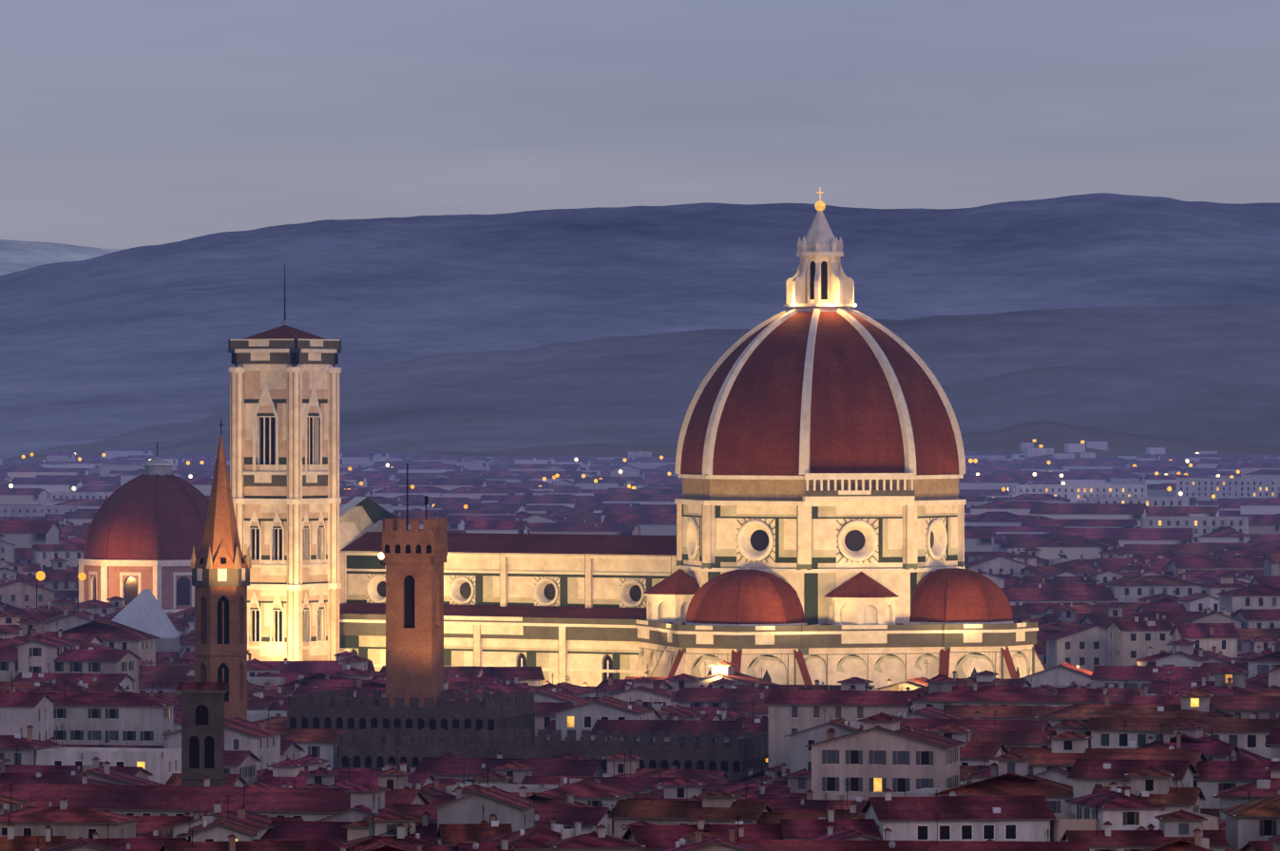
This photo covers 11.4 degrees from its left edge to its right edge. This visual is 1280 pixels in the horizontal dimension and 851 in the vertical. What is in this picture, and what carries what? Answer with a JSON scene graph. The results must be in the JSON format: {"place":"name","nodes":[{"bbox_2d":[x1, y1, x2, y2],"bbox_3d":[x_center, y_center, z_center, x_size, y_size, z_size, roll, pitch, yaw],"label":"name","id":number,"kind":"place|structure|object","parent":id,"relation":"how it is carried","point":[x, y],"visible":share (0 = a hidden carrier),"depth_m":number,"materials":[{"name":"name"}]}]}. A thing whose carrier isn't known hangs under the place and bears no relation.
{"place":"outdoors","nodes":[
{"label":"outdoors","id":0,"kind":"place"},
{"bbox_2d":[0,239,121,275],"bbox_3d":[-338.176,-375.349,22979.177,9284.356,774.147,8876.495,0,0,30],"label":"hill","id":1,"kind":"structure","parent":0,"point":[17,256],"depth_m":25619.72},
{"bbox_2d":[78,441,209,615],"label":"domed chapel","id":2,"kind":"structure","parent":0,"point":[146,530],"depth_m":1666.37,"materials":[{"name":"tile"}]},
{"bbox_2d":[111,589,179,651],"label":"pyramidal roof","id":3,"kind":"structure","parent":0,"point":[143,611],"depth_m":1475.30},
{"bbox_2d":[0,192,1279,458],"bbox_3d":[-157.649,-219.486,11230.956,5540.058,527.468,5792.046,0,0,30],"label":"hill","id":4,"kind":"structure","parent":0,"point":[108,345],"depth_m":12177.48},
{"bbox_2d":[0,0,1279,249],"label":"sky","id":5,"kind":"structure","parent":0,"point":[124,124],"materials":[{"name":"grey"}]},
{"bbox_2d":[2,302,1279,459],"bbox_3d":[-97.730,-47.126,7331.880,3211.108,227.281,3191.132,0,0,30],"label":"hill","id":6,"kind":"structure","parent":0,"point":[664,372],"depth_m":8074.51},
{"bbox_2d":[152,358,1279,457],"bbox_3d":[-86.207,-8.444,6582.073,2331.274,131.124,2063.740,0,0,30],"label":"hill","id":7,"kind":"structure","parent":0,"point":[1235,400],"depth_m":6888.13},
{"label":"ground","id":8,"kind":"structure","parent":0,"visible":0},
{"bbox_2d":[65,516,74,525],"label":"tree","id":9,"kind":"object","parent":8,"relation":"on","point":[69,523],"visible":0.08,"depth_m":2746.68,"materials":[{"name":"green plant"}]},
{"bbox_2d":[175,682,229,786],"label":"bell tower","id":10,"kind":"structure","parent":8,"relation":"on","point":[202,730],"depth_m":885.67,"materials":[{"name":"stone"}]},
{"bbox_2d":[190,420,251,720],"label":"church spire","id":11,"kind":"structure","parent":8,"relation":"on","point":[220,566],"depth_m":1054.14,"materials":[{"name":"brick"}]},
{"bbox_2d":[228,264,341,661],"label":"campanile","id":12,"kind":"structure","parent":8,"relation":"on","point":[284,431],"depth_m":1358.13,"materials":[{"name":"stone"}]},
{"bbox_2d":[286,463,768,780],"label":"fortified palace","id":13,"kind":"structure","parent":8,"relation":"on","point":[414,716],"depth_m":1062.90,"materials":[{"name":"stone"}]},
{"bbox_2d":[8,452,1240,771],"bbox_3d":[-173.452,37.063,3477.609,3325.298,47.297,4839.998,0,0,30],"label":"street lamps","id":14,"kind":"object","parent":8,"relation":"on","point":[41,576],"visible":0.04,"depth_m":3875.59,"materials":[{"name":"yellow"}]},
{"bbox_2d":[0,780,1279,850],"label":"city","id":15,"kind":"object","parent":8,"relation":"on","point":[1114,818],"visible":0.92,"depth_m":751.35,"materials":[{"name":"red tile"}]},
{"bbox_2d":[0,605,1279,845],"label":"city buildings","id":16,"kind":"structure","parent":8,"relation":"on","point":[1184,725],"depth_m":956.82,"materials":[{"name":"red tile"}]},
{"bbox_2d":[864,682,872,690],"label":"tree","id":17,"kind":"object","parent":16,"relation":"on","point":[869,687],"visible":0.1,"depth_m":1153.44,"materials":[{"name":"green plant"}]},
{"bbox_2d":[0,447,1279,559],"bbox_3d":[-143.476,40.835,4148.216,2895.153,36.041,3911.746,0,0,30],"label":"city","id":18,"kind":"object","parent":8,"relation":"on","point":[502,495],"visible":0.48,"depth_m":3198.51},
{"bbox_2d":[0,534,1279,686],"bbox_3d":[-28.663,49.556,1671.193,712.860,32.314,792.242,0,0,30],"label":"city","id":19,"kind":"object","parent":8,"relation":"on","point":[1108,608],"visible":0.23,"depth_m":1593.70,"materials":[{"name":"red tile"}]},
{"bbox_2d":[0,477,1279,850],"bbox_3d":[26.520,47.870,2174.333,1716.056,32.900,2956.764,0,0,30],"label":"blocks","id":20,"kind":"structure","parent":8,"relation":"on","point":[310,805],"depth_m":851.06,"materials":[{"name":"red stone"}]},
{"bbox_2d":[339,187,1045,690],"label":"cathedral","id":21,"kind":"structure","parent":8,"relation":"on","point":[820,463],"depth_m":1314.03,"materials":[{"name":"stone"}]},
{"bbox_2d":[416,420,1279,458],"bbox_3d":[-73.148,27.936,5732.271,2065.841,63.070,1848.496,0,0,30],"label":"hill","id":22,"kind":"structure","parent":8,"relation":"on","point":[1057,436],"depth_m":6167.79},
{"bbox_2d":[596,439,1217,459],"bbox_3d":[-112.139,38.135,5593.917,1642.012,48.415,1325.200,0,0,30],"label":"distant buildings","id":23,"kind":"structure","parent":8,"relation":"on","point":[1028,449],"depth_m":5894.73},
{"bbox_2d":[1058,549,1067,558],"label":"tree","id":24,"kind":"object","parent":8,"relation":"on","point":[1063,556],"visible":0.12,"depth_m":2100.70,"materials":[{"name":"green plant"}]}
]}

